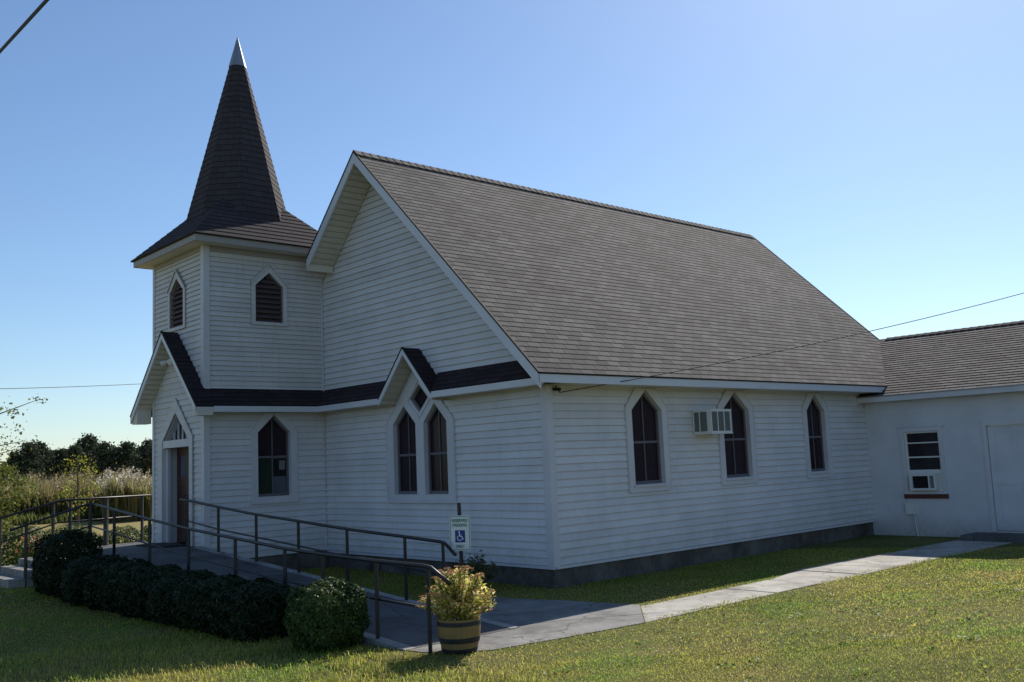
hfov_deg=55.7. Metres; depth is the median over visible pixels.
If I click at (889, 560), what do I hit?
sidewalk
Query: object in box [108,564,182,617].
boxwood bush
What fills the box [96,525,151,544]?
garden bush
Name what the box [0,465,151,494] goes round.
reed plumes
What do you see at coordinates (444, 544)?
handrail
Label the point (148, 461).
deciduous tree
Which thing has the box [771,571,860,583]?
sidewalk
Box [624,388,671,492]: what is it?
window
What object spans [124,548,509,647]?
ramp
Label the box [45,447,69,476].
pine tree
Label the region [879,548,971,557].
sidewalk
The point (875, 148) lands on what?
sky
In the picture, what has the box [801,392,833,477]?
window
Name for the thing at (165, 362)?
security light
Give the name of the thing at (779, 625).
fallen leaves
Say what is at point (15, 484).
willow shrub
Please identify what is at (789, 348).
service cable
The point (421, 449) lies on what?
twin window
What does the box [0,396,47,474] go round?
bare tree
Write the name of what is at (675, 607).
sidewalk
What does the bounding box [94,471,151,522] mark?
pampas clump
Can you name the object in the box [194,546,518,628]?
ramp kerb
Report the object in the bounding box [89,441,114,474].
pine tree
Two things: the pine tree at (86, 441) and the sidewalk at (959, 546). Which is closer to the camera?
the sidewalk at (959, 546)
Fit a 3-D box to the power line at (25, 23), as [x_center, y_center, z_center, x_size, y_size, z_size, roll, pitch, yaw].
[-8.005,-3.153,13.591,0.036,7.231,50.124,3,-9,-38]
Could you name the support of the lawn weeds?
on the lawn ground at (883, 541)
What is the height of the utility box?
0.882 m
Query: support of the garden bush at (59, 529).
on the lawn ground at (883, 541)
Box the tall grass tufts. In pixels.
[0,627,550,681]
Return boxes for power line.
[0,0,48,52]
[0,384,132,388]
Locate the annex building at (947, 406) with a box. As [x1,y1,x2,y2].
[856,320,1023,536]
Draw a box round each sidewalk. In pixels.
[641,589,775,621]
[727,580,818,592]
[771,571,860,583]
[798,562,902,574]
[840,555,938,565]
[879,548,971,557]
[915,542,1001,550]
[949,539,1012,544]
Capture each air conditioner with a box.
[692,409,732,434]
[909,474,939,490]
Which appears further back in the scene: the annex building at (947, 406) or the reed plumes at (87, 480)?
the reed plumes at (87, 480)
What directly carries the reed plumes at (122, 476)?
attached to the pampas clump
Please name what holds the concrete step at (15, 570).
on the lawn ground at (883, 541)
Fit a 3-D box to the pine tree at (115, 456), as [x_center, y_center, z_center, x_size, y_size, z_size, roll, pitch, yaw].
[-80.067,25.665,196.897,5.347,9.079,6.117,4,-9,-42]
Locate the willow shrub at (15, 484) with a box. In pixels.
[0,459,44,529]
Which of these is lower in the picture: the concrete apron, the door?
the concrete apron
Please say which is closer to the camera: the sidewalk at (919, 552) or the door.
the sidewalk at (919, 552)
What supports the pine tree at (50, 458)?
on the lawn ground at (883, 541)
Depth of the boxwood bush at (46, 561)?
17.60 m
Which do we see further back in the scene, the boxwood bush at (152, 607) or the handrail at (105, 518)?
the handrail at (105, 518)
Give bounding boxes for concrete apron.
[361,596,644,652]
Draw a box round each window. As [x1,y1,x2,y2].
[250,413,299,504]
[386,371,457,502]
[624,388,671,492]
[716,390,758,485]
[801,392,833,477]
[897,424,948,497]
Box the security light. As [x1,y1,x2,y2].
[160,359,171,366]
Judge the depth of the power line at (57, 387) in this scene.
58.48 m
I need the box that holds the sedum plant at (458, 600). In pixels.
[415,565,496,620]
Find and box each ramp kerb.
[120,555,415,650]
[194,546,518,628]
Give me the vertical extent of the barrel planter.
0.365 m
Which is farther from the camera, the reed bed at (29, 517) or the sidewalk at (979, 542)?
the reed bed at (29, 517)
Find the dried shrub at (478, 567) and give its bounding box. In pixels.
[455,550,500,590]
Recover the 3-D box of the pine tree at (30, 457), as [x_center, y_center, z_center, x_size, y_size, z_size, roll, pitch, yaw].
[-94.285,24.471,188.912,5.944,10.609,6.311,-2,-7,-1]
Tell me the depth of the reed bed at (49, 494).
50.58 m
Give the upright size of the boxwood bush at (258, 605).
0.779 m
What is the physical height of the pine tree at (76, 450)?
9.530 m
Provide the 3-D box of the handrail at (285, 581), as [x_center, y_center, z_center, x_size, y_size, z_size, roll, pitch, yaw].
[-5.123,3.365,14.677,1.522,1.698,11.645,4,-9,-42]
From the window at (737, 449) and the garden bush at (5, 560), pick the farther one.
the garden bush at (5, 560)
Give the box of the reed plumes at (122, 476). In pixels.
[94,466,151,493]
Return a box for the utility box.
[905,500,918,535]
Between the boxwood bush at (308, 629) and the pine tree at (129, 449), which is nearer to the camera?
the boxwood bush at (308, 629)
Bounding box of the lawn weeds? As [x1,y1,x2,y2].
[280,576,1023,681]
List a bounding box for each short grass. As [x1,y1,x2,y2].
[286,628,1023,681]
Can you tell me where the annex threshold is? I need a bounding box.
[960,532,1023,542]
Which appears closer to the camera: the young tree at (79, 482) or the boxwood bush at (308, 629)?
the boxwood bush at (308, 629)
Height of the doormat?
0.028 m
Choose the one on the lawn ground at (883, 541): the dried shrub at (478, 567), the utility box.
the dried shrub at (478, 567)
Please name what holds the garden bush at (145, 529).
on the lawn ground at (883, 541)
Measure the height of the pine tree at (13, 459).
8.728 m
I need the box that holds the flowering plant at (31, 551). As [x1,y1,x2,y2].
[8,536,42,564]
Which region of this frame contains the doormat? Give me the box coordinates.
[136,542,184,547]
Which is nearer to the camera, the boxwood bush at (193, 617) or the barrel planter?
the barrel planter
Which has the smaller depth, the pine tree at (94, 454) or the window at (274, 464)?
the window at (274, 464)
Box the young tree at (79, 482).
[50,454,116,523]
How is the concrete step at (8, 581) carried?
on the lawn ground at (883, 541)
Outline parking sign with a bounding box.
[449,503,470,570]
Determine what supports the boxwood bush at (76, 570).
on the lawn ground at (883, 541)
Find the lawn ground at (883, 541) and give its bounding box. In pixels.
[0,520,1023,681]
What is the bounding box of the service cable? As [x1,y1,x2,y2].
[559,293,1022,392]
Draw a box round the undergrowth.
[1,463,151,482]
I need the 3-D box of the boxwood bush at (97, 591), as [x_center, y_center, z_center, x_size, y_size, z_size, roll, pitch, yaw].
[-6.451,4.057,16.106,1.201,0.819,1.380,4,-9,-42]
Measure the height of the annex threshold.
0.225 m
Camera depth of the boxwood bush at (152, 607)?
14.15 m
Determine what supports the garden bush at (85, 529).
on the lawn ground at (883, 541)
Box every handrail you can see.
[0,494,149,565]
[9,502,450,653]
[179,498,456,599]
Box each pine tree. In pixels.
[3,450,27,478]
[8,440,46,480]
[29,439,56,477]
[44,450,57,470]
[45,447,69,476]
[59,444,92,478]
[70,433,103,473]
[72,439,103,472]
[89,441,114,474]
[103,445,130,474]
[115,440,144,473]
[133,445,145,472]
[136,439,151,474]
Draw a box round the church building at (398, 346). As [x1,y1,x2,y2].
[130,36,886,588]
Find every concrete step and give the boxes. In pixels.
[0,565,35,586]
[0,573,24,588]
[18,557,65,581]
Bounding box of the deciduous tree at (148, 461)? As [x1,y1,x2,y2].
[143,440,151,472]
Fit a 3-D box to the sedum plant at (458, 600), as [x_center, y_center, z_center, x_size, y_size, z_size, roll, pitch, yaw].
[-0.634,2.941,11.263,0.963,0.667,0.935,-3,-7,5]
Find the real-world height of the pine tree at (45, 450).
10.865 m
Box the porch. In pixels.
[55,542,195,555]
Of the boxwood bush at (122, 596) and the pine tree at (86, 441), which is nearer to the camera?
the boxwood bush at (122, 596)
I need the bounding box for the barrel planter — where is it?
[437,615,480,652]
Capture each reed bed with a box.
[0,472,151,517]
[2,508,101,525]
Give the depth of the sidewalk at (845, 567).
17.13 m
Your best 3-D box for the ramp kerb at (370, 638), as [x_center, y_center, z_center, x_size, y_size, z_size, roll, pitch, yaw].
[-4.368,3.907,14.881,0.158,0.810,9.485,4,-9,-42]
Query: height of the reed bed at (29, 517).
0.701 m
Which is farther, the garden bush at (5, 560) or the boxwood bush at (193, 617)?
the garden bush at (5, 560)
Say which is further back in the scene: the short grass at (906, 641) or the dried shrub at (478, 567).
the dried shrub at (478, 567)
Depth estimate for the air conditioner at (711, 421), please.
19.01 m
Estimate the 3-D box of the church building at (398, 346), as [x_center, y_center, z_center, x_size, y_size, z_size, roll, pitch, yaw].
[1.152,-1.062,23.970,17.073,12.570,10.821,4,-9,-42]
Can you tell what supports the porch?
on the lawn ground at (883, 541)
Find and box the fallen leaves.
[327,568,1022,681]
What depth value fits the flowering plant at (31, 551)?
20.97 m
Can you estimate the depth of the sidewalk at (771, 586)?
15.25 m
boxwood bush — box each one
[31,528,103,595]
[54,553,127,606]
[82,558,153,612]
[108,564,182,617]
[135,568,217,624]
[169,573,249,633]
[204,577,299,641]
[283,577,370,652]
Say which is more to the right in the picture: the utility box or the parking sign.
the utility box
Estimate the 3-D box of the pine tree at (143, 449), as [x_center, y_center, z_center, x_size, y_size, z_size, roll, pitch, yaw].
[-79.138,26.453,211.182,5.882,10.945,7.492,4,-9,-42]
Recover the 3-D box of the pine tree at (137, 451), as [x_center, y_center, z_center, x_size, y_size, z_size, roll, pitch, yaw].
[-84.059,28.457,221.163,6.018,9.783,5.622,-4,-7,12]
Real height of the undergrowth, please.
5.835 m
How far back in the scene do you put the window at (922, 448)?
22.62 m
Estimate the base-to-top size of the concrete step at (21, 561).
0.670 m
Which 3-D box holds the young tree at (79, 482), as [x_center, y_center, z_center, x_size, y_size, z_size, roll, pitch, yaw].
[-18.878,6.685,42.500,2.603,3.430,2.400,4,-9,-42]
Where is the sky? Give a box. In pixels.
[0,0,1023,463]
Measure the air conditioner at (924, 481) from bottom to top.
0.375 m
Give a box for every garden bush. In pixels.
[1,525,50,565]
[40,525,84,546]
[57,524,100,540]
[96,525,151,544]
[140,523,151,542]
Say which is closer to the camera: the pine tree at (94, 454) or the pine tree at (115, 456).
the pine tree at (115, 456)

